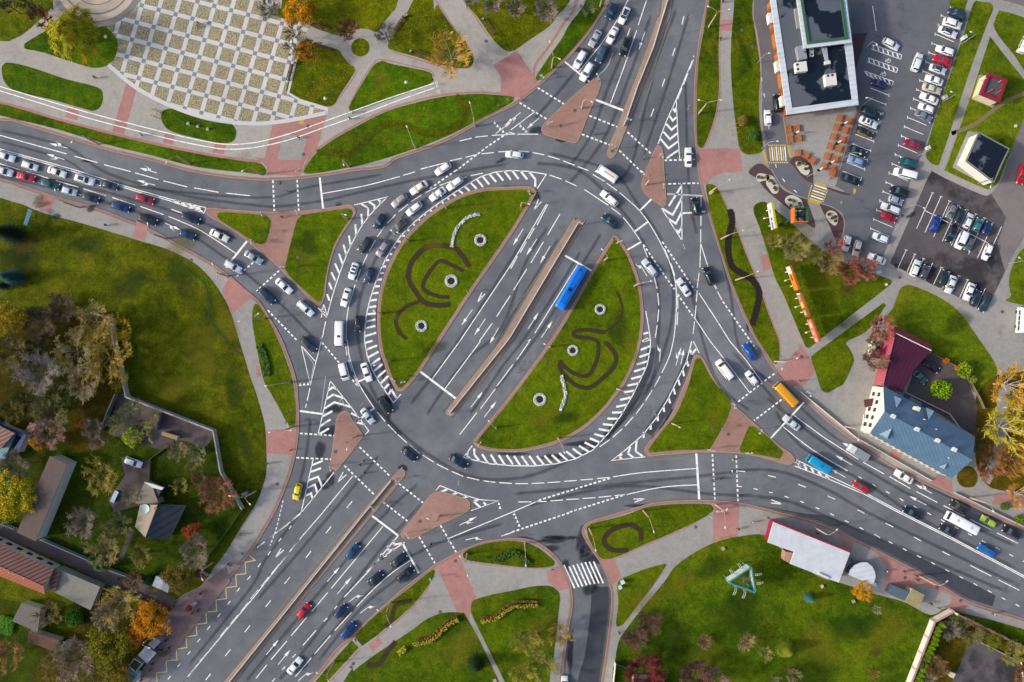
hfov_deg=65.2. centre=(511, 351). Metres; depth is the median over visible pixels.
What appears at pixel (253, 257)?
car
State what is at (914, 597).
kiosk
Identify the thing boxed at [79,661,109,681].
autumn tree
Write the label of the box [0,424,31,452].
shed
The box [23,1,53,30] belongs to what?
bare tree
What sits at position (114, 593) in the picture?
autumn tree
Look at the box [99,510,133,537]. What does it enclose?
autumn tree
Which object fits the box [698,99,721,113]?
street lamp
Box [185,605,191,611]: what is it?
market umbrella
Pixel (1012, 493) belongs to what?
autumn tree
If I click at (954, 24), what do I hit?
car
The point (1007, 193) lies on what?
side road
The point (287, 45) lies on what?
bare tree
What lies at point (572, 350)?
flower bed
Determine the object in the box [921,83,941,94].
car
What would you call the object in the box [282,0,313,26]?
autumn tree
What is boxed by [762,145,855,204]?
tactile paving
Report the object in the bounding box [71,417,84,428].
autumn tree
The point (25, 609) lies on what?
shed
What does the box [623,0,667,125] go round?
guard rail
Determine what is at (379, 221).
car
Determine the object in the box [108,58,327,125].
plaza border
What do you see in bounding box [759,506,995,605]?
resurfaced road
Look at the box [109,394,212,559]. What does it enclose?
yard
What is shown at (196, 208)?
road markings
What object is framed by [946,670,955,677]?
shed
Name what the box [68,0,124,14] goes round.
round plaza
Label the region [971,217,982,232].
car
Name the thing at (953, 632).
bare tree
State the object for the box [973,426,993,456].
bare tree
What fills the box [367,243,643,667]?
soil bed
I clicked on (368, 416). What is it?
car
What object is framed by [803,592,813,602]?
conifer
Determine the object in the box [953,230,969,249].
van
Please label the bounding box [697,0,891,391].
verge
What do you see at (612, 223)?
car
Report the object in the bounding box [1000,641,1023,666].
bare tree
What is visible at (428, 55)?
park bench
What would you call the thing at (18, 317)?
autumn tree
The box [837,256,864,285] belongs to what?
bare tree
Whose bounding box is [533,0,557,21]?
bare tree
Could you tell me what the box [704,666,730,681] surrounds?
bare tree
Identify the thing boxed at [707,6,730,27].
street lamp
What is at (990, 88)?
kiosk hut
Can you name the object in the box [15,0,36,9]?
bare tree
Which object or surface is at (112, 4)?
round plaza
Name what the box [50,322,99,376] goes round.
autumn tree
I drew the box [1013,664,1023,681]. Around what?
bare tree
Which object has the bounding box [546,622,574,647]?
autumn tree
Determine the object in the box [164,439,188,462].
bare tree
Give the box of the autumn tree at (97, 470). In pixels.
[79,454,118,496]
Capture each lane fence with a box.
[0,521,16,529]
[40,538,87,559]
[109,568,151,586]
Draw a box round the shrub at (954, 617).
[949,614,961,626]
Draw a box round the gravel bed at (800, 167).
[756,161,837,225]
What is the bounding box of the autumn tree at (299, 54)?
[292,36,316,61]
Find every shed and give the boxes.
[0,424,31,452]
[0,435,20,458]
[12,600,44,631]
[25,422,38,432]
[28,630,63,651]
[50,570,59,590]
[52,566,105,609]
[61,639,74,650]
[152,574,170,592]
[162,431,179,439]
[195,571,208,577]
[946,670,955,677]
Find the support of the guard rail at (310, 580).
on the traffic island at (385, 493)
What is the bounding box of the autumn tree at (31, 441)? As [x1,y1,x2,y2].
[28,435,44,450]
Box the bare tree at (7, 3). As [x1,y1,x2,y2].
[0,0,20,13]
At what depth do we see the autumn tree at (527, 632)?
195.40 m
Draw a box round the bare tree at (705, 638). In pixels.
[697,633,712,649]
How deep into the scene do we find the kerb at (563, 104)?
199.88 m
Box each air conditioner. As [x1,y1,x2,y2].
[793,61,807,73]
[795,45,806,61]
[823,73,836,87]
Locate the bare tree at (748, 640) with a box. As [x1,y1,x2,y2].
[737,632,756,651]
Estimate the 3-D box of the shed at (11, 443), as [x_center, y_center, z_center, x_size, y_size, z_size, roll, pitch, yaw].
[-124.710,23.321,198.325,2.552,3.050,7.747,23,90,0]
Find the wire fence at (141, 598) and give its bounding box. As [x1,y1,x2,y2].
[117,588,169,611]
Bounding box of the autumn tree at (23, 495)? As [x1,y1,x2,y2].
[0,468,37,523]
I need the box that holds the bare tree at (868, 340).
[865,331,884,347]
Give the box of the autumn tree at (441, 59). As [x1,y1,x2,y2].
[424,25,474,81]
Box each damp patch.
[52,158,994,681]
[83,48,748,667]
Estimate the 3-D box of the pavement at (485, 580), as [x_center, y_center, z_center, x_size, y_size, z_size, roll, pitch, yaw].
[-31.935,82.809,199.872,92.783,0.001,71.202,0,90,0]
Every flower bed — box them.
[415,320,427,331]
[445,274,457,286]
[450,213,479,246]
[474,234,485,245]
[533,393,545,405]
[559,375,566,410]
[567,345,578,355]
[595,304,605,314]
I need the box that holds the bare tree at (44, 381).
[8,348,64,396]
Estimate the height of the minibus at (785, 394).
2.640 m
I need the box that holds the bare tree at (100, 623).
[90,602,119,631]
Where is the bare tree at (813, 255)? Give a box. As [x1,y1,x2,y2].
[805,244,824,264]
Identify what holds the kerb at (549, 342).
on the traffic island at (547, 348)
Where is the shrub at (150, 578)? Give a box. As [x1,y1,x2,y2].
[145,574,154,582]
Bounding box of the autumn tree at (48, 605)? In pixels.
[26,599,64,627]
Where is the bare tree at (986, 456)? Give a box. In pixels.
[976,444,1013,483]
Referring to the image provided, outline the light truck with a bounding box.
[846,444,870,461]
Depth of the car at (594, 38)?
199.07 m
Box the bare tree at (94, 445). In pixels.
[87,434,107,449]
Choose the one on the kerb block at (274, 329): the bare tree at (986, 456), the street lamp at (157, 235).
the street lamp at (157, 235)
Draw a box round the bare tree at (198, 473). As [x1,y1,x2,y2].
[191,470,208,486]
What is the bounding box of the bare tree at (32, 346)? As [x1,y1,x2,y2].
[9,338,37,357]
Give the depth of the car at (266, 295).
198.77 m
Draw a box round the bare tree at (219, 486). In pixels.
[196,475,237,515]
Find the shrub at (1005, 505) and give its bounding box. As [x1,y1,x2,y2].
[999,503,1009,510]
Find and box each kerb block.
[0,0,608,179]
[0,179,298,576]
[310,538,571,681]
[582,501,1023,681]
[694,0,1023,529]
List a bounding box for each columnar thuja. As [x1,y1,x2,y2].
[915,674,923,681]
[916,670,925,677]
[922,655,930,662]
[923,651,931,658]
[925,647,934,654]
[927,643,935,650]
[929,638,938,646]
[930,634,939,641]
[932,629,940,636]
[934,625,942,632]
[936,621,945,628]
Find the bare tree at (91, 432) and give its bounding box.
[81,418,101,436]
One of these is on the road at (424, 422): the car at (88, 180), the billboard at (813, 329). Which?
the car at (88, 180)
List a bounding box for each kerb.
[0,178,298,576]
[1,0,609,179]
[205,205,355,305]
[225,467,404,681]
[309,538,572,681]
[330,411,362,470]
[377,186,536,390]
[401,491,469,538]
[445,218,584,415]
[474,235,643,451]
[541,78,600,142]
[582,500,1023,681]
[607,0,671,157]
[641,145,665,206]
[644,355,794,464]
[694,3,1022,529]
[752,0,968,303]
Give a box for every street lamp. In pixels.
[54,189,79,207]
[71,135,98,144]
[147,222,166,238]
[165,156,189,164]
[228,490,256,504]
[238,313,265,321]
[241,167,261,175]
[268,426,293,432]
[316,661,334,681]
[377,601,391,627]
[459,553,468,576]
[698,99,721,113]
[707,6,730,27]
[814,527,837,534]
[919,575,947,585]
[969,497,993,511]
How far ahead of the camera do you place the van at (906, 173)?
197.98 m
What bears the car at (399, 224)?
on the road at (424, 422)
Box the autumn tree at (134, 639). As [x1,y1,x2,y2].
[126,623,147,649]
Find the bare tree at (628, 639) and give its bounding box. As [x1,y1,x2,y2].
[621,627,648,650]
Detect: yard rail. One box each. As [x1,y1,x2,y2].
[905,392,959,427]
[930,353,985,408]
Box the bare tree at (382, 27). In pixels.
[374,21,394,40]
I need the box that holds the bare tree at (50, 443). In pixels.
[32,418,66,450]
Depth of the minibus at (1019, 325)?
197.84 m
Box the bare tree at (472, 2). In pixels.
[464,0,480,5]
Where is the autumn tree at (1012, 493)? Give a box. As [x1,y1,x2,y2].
[1006,482,1023,511]
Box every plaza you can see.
[53,0,138,26]
[60,0,131,20]
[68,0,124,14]
[107,0,325,121]
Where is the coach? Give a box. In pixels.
[943,510,980,534]
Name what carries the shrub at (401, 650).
on the park meadow at (833, 632)
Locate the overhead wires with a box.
[213,27,917,601]
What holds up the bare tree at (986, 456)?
on the leaf strewn lawn at (967, 476)
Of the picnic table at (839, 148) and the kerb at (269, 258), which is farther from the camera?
the kerb at (269, 258)
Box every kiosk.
[127,669,141,681]
[129,656,144,671]
[138,645,159,662]
[148,635,164,648]
[845,561,875,585]
[885,583,908,600]
[904,586,923,606]
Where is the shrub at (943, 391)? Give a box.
[930,380,952,400]
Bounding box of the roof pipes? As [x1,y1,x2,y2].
[822,47,830,64]
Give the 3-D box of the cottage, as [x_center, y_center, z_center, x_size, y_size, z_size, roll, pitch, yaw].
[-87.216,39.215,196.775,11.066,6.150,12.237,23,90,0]
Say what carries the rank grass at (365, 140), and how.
on the park lawn at (383, 80)
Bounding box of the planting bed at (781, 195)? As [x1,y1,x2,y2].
[749,33,866,244]
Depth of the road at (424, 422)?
200.00 m
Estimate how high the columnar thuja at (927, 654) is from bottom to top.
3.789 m
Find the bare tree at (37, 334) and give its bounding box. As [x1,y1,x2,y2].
[17,304,59,346]
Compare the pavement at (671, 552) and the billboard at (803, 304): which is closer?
the billboard at (803, 304)
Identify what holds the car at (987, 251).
on the overflow parking lot at (935, 250)
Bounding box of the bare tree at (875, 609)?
[872,605,881,613]
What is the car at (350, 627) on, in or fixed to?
on the road at (424, 422)
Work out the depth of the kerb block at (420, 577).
199.88 m
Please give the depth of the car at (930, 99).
198.94 m
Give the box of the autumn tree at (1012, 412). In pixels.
[1004,388,1023,427]
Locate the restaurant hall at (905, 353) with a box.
[867,323,931,392]
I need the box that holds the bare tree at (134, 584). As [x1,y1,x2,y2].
[121,570,143,590]
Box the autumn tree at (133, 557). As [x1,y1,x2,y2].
[128,543,151,569]
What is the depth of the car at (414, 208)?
198.90 m
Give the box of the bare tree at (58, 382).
[46,370,81,400]
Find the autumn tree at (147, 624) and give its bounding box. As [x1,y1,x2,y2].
[129,598,173,639]
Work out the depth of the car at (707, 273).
198.74 m
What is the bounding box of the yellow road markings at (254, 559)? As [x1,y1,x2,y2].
[156,145,827,680]
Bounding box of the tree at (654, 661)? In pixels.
[622,651,668,681]
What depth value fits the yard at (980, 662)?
199.83 m
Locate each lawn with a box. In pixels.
[0,0,569,106]
[0,0,605,173]
[217,209,782,458]
[252,304,712,681]
[380,189,640,448]
[887,0,1023,391]
[957,371,1023,494]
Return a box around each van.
[338,362,349,380]
[595,164,618,183]
[715,359,733,380]
[893,167,918,180]
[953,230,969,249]
[1016,36,1023,54]
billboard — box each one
[724,562,762,597]
[763,202,777,229]
[784,265,799,290]
[795,292,810,316]
[805,318,820,341]
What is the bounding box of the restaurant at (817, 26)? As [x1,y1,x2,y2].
[766,0,858,116]
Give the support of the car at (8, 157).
on the road at (424, 422)
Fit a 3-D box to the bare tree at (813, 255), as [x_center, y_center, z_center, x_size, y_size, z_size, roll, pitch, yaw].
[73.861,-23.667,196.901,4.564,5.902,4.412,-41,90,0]
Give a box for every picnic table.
[785,126,792,132]
[787,135,794,142]
[794,124,800,131]
[795,134,802,141]
[795,149,801,156]
[802,151,810,159]
[808,157,816,165]
[820,162,828,170]
[823,152,831,160]
[826,142,834,150]
[828,165,836,171]
[829,133,837,140]
[829,170,836,177]
[831,155,839,163]
[832,123,840,131]
[835,114,843,122]
[835,145,842,152]
[839,136,846,143]
[841,127,849,134]
[845,117,852,125]
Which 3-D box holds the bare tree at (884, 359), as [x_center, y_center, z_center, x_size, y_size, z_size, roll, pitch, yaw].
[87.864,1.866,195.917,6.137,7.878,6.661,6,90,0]
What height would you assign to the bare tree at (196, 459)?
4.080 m
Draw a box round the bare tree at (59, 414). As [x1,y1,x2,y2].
[27,393,68,435]
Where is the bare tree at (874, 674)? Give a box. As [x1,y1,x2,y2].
[868,669,880,679]
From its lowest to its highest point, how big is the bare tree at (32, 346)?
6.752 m
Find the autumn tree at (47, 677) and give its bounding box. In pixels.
[38,657,67,681]
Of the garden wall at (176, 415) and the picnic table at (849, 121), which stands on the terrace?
the picnic table at (849, 121)
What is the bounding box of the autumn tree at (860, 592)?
[850,580,872,602]
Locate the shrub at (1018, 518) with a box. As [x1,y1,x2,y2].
[1015,514,1023,524]
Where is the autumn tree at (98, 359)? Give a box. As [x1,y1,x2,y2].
[79,322,132,387]
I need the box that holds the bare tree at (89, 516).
[63,506,98,539]
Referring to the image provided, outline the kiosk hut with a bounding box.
[972,72,1007,104]
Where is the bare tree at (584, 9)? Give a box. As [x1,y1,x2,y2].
[579,0,596,16]
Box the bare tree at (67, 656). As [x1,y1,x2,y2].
[45,635,96,681]
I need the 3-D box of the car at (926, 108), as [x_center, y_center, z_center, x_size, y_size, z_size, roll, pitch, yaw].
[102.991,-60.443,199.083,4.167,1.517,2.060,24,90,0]
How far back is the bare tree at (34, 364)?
195.26 m
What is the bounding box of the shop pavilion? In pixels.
[764,520,850,582]
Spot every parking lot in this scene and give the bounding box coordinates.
[826,0,966,260]
[890,171,1022,310]
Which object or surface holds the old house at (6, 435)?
on the garden ground at (213, 526)
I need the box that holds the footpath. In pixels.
[493,0,1023,681]
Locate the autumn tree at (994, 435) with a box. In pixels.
[981,400,1023,457]
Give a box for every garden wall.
[91,312,129,395]
[125,396,216,430]
[212,430,244,509]
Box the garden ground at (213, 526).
[0,307,240,583]
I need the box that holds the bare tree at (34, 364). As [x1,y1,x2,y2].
[11,345,43,371]
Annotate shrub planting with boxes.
[768,179,776,190]
[788,198,801,206]
[797,161,808,169]
[827,213,836,221]
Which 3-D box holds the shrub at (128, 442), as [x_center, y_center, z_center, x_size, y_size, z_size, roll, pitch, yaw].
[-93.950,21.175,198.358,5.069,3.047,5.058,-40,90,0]
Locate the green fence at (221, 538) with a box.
[192,509,242,576]
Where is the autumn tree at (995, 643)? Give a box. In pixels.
[984,632,1002,651]
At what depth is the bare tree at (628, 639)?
197.55 m
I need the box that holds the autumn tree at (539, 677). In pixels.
[522,648,560,681]
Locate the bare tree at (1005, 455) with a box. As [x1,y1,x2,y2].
[995,435,1023,480]
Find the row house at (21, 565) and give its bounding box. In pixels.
[0,536,60,593]
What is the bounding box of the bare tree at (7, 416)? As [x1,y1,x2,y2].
[0,398,24,422]
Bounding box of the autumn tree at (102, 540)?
[79,531,118,568]
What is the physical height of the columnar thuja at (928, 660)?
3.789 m
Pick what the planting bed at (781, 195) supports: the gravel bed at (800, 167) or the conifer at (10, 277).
the gravel bed at (800, 167)
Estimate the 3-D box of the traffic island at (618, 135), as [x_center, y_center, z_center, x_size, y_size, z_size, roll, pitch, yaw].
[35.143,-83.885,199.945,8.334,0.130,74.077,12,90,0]
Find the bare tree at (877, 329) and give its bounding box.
[869,314,896,339]
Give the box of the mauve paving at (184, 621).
[136,566,229,681]
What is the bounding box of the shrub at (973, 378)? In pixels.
[968,375,977,383]
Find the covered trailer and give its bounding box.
[110,490,119,502]
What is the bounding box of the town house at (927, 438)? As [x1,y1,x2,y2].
[860,386,974,477]
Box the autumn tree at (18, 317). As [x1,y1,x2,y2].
[0,301,27,337]
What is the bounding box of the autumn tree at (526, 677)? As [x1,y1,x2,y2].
[506,661,538,681]
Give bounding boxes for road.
[0,0,1023,681]
[357,348,693,439]
[578,586,610,681]
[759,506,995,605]
[991,0,1023,270]
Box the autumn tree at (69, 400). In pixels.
[55,386,81,412]
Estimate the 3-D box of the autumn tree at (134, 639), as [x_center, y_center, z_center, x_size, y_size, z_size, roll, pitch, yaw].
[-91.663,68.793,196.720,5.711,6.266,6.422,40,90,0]
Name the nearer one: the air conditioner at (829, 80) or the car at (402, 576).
the air conditioner at (829, 80)
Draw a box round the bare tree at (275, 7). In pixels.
[254,0,279,16]
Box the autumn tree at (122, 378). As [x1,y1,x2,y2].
[100,366,127,392]
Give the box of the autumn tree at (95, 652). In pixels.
[84,624,134,675]
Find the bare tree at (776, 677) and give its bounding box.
[771,676,781,681]
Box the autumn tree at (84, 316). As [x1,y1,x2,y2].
[66,298,115,342]
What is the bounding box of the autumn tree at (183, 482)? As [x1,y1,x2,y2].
[169,478,187,494]
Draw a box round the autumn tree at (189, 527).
[181,523,201,540]
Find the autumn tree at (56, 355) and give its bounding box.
[49,351,68,370]
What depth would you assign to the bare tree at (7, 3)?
194.47 m
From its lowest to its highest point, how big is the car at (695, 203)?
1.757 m
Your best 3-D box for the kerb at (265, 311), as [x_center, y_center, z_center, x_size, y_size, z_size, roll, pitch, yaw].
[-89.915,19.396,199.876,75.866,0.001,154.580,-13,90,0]
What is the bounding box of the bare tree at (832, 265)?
[817,247,843,275]
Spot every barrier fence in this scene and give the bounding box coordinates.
[799,391,931,480]
[954,492,1023,526]
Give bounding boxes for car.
[0,151,15,162]
[0,166,13,176]
[16,171,35,182]
[21,160,38,170]
[40,179,59,189]
[46,166,66,177]
[61,186,77,195]
[73,173,95,185]
[81,192,99,203]
[99,180,118,190]
[110,201,130,212]
[124,456,142,467]
[135,193,154,204]
[137,213,157,225]
[178,228,195,240]
[180,211,200,224]
[209,228,229,242]
[223,259,241,273]
[243,249,263,265]
[257,286,275,304]
[275,277,292,294]
[286,656,303,674]
[292,482,302,500]
[296,300,314,316]
[296,602,311,619]
[299,336,316,352]
[333,603,347,618]
[339,621,356,639]
[340,287,351,306]
[344,543,360,560]
[348,262,358,279]
[353,316,362,331]
[357,236,371,253]
[360,362,372,381]
[360,407,374,424]
[363,267,374,283]
[367,570,383,586]
[373,213,386,229]
[375,239,389,256]
[377,395,392,413]
[389,551,407,568]
[390,217,406,234]
[391,192,407,207]
[395,565,414,582]
[400,446,417,461]
[406,201,422,216]
[409,180,428,195]
[429,186,446,201]
[434,161,451,175]
[445,175,463,190]
[448,453,467,468]
[505,150,523,158]
[560,675,567,681]
[572,49,587,68]
[579,61,594,81]
[588,29,601,47]
[595,44,607,63]
[599,190,618,206]
[601,213,618,228]
[604,2,617,19]
[606,25,618,44]
[617,6,630,24]
[619,36,631,56]
[641,258,657,277]
[675,277,691,296]
[684,147,692,166]
[690,197,701,215]
[702,266,715,285]
[742,342,756,360]
[744,370,758,386]
[763,110,771,125]
[772,94,781,112]
[782,414,801,430]
[840,173,860,185]
[841,235,851,251]
[847,155,863,166]
[848,145,866,157]
[851,239,861,256]
[852,480,869,493]
[856,126,872,137]
[858,115,877,128]
[860,106,880,119]
[867,252,886,264]
[871,78,886,89]
[871,232,889,243]
[880,202,901,214]
[880,211,896,222]
[881,37,899,50]
[887,195,903,205]
[889,185,909,197]
[893,469,913,484]
[898,157,917,168]
[902,506,921,520]
[903,138,922,150]
[909,259,920,276]
[910,52,923,72]
[912,369,927,384]
[914,109,932,122]
[917,102,934,114]
[918,264,929,279]
[919,92,939,104]
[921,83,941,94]
[922,358,939,372]
[924,74,943,85]
[928,63,946,75]
[929,215,940,232]
[932,54,952,66]
[935,45,954,56]
[937,25,957,38]
[937,269,948,286]
[938,523,957,537]
[942,17,961,29]
[944,224,957,242]
[944,275,956,293]
[945,203,956,218]
[947,7,965,20]
[949,499,967,513]
[951,207,964,226]
[961,212,973,228]
[962,282,975,300]
[963,236,974,251]
[969,289,981,306]
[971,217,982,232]
[977,293,990,311]
[977,543,996,557]
[979,515,996,527]
[980,221,991,236]
[981,243,993,260]
[1001,525,1021,539]
[1015,163,1023,184]
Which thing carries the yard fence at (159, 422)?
on the yard at (186, 431)
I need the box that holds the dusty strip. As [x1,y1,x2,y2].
[273,15,857,653]
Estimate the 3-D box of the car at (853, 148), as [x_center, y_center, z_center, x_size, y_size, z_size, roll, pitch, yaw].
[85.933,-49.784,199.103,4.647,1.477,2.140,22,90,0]
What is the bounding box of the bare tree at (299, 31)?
[283,20,302,41]
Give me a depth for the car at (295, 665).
199.07 m
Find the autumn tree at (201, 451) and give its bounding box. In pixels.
[185,443,205,464]
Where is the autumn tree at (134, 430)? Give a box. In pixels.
[102,395,160,445]
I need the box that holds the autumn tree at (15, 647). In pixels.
[0,638,24,675]
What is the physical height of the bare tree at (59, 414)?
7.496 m
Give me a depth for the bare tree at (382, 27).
194.67 m
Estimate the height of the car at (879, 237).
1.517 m
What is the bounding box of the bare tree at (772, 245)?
[766,234,782,250]
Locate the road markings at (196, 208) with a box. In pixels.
[0,0,1023,681]
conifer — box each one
[0,222,28,246]
[0,268,26,287]
[0,281,8,290]
[93,556,111,571]
[466,651,485,671]
[775,637,794,657]
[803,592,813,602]
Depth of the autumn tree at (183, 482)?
196.91 m
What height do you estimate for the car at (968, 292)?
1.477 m
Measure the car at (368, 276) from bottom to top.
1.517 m
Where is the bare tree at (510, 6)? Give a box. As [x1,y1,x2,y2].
[506,0,525,17]
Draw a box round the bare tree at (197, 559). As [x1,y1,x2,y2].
[177,532,208,572]
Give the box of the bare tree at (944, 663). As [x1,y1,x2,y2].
[926,656,950,677]
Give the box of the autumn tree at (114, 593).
[94,585,142,627]
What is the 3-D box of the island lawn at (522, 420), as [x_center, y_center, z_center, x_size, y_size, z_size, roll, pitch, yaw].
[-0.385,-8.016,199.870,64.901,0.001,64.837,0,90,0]
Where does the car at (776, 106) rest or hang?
on the lane at (794, 179)
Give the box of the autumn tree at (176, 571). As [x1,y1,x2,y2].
[159,562,195,596]
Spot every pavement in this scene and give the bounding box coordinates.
[0,0,606,177]
[0,182,295,612]
[277,133,306,159]
[313,541,569,681]
[585,503,1023,681]
[698,0,1023,526]
[953,131,991,184]
[972,75,994,107]
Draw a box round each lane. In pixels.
[0,524,177,612]
[754,0,839,203]
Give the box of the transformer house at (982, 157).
[957,132,1009,184]
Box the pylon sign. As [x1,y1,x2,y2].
[777,207,808,226]
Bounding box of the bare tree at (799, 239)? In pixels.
[782,230,814,260]
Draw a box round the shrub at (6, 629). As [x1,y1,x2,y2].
[0,615,14,635]
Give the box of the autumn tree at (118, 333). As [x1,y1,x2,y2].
[104,311,132,339]
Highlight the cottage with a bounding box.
[135,480,185,539]
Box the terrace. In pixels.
[785,107,855,189]
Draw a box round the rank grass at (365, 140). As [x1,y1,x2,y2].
[316,93,469,158]
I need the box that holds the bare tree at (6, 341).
[0,331,29,372]
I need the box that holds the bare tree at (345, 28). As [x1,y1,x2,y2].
[334,17,359,41]
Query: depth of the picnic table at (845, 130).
199.07 m
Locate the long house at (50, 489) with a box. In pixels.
[17,454,76,540]
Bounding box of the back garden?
[0,592,162,681]
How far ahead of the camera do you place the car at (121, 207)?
198.89 m
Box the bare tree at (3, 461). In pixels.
[0,447,30,485]
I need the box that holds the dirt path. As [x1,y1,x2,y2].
[951,91,1023,134]
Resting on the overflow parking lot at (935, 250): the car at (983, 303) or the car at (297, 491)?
the car at (983, 303)
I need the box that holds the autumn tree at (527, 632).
[510,628,544,656]
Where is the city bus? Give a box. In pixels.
[555,265,587,310]
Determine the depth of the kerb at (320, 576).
199.88 m
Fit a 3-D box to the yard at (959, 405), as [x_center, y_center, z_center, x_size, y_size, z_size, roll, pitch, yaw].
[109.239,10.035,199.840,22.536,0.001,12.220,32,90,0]
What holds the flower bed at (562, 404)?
on the island lawn at (522, 420)
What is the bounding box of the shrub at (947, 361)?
[943,358,949,363]
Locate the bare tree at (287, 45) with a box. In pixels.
[280,39,296,55]
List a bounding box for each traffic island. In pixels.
[206,205,354,304]
[225,468,404,681]
[331,411,361,469]
[378,187,535,390]
[401,492,469,538]
[446,220,581,414]
[474,236,642,451]
[542,78,600,142]
[608,0,670,157]
[642,146,665,205]
[645,355,793,463]
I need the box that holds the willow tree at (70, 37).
[39,2,101,66]
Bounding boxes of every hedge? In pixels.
[256,344,270,376]
[412,618,458,645]
[415,615,457,641]
[480,604,538,623]
[481,600,537,619]
[493,549,530,564]
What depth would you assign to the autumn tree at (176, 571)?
195.15 m
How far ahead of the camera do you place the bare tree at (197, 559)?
195.25 m
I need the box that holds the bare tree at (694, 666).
[677,658,713,681]
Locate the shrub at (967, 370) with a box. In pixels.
[955,362,973,378]
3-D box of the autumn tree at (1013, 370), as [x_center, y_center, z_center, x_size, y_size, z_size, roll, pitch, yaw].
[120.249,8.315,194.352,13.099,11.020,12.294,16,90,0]
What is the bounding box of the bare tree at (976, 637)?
[957,616,986,648]
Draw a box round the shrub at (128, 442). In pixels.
[121,427,143,448]
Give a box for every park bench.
[286,63,293,80]
[312,21,329,28]
[315,44,332,50]
[394,15,404,30]
[413,49,429,57]
[484,19,495,34]
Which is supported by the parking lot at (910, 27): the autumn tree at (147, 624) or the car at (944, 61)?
the car at (944, 61)
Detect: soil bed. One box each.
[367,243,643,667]
[725,209,762,325]
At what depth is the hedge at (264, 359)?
199.36 m
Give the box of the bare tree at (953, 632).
[942,620,963,641]
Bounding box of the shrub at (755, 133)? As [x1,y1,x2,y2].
[748,130,758,140]
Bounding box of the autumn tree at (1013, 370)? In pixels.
[991,361,1023,413]
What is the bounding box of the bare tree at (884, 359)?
[862,346,889,372]
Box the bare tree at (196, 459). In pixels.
[185,457,198,470]
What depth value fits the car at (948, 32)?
198.94 m
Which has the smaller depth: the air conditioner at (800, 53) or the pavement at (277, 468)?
the air conditioner at (800, 53)
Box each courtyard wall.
[905,608,954,681]
[954,612,1023,647]
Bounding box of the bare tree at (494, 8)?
[482,0,504,13]
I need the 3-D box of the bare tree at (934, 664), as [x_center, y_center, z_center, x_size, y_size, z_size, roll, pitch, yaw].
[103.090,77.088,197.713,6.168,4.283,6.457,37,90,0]
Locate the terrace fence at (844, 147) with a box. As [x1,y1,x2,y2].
[830,111,856,178]
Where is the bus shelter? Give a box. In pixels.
[23,209,33,225]
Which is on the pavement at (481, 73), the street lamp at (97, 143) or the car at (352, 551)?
the street lamp at (97, 143)
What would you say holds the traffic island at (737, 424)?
on the road at (424, 422)
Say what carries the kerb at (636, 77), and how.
on the traffic island at (618, 135)
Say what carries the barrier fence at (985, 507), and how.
on the pavement at (744, 192)
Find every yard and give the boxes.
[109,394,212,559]
[907,353,976,434]
[923,613,1023,681]
[952,641,1021,681]
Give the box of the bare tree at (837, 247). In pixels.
[823,237,846,254]
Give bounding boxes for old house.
[0,420,15,448]
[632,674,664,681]
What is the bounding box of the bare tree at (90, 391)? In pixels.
[56,358,101,404]
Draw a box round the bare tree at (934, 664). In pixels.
[919,652,943,678]
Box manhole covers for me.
[19,29,1003,668]
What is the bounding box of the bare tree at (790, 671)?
[786,668,801,681]
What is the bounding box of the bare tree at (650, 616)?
[634,611,663,636]
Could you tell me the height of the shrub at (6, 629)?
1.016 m
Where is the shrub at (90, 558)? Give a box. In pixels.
[87,554,97,564]
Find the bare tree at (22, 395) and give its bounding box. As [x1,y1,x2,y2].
[11,389,40,420]
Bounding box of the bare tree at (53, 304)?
[44,289,75,322]
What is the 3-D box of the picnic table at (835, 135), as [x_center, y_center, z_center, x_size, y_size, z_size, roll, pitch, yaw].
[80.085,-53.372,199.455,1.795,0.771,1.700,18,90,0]
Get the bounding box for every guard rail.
[229,481,390,681]
[450,224,577,412]
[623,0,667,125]
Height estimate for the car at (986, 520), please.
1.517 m
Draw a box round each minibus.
[334,321,344,346]
[772,382,798,406]
[805,454,832,474]
[1014,307,1023,333]
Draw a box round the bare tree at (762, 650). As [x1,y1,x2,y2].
[757,647,774,662]
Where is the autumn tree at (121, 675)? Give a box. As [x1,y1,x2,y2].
[107,662,135,681]
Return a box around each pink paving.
[0,0,780,681]
[39,19,1023,650]
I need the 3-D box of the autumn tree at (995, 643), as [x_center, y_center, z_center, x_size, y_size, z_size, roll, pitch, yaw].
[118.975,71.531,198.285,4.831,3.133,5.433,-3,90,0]
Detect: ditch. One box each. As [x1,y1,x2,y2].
[179,261,242,355]
[179,261,257,434]
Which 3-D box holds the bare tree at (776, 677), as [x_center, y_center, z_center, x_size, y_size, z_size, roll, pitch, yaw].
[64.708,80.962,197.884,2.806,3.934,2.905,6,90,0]
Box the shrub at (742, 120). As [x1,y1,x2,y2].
[737,115,747,125]
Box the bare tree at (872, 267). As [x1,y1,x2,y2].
[852,252,878,281]
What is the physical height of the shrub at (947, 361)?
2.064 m
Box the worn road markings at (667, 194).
[304,53,702,408]
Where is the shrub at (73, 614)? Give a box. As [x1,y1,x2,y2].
[65,608,83,626]
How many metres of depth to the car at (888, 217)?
198.78 m
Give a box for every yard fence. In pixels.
[100,393,118,429]
[149,447,166,480]
[155,412,162,430]
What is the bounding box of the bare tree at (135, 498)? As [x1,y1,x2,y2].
[120,480,140,505]
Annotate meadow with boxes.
[0,198,266,681]
[344,534,1023,681]
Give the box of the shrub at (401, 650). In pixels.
[397,646,406,655]
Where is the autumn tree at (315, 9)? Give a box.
[307,3,319,15]

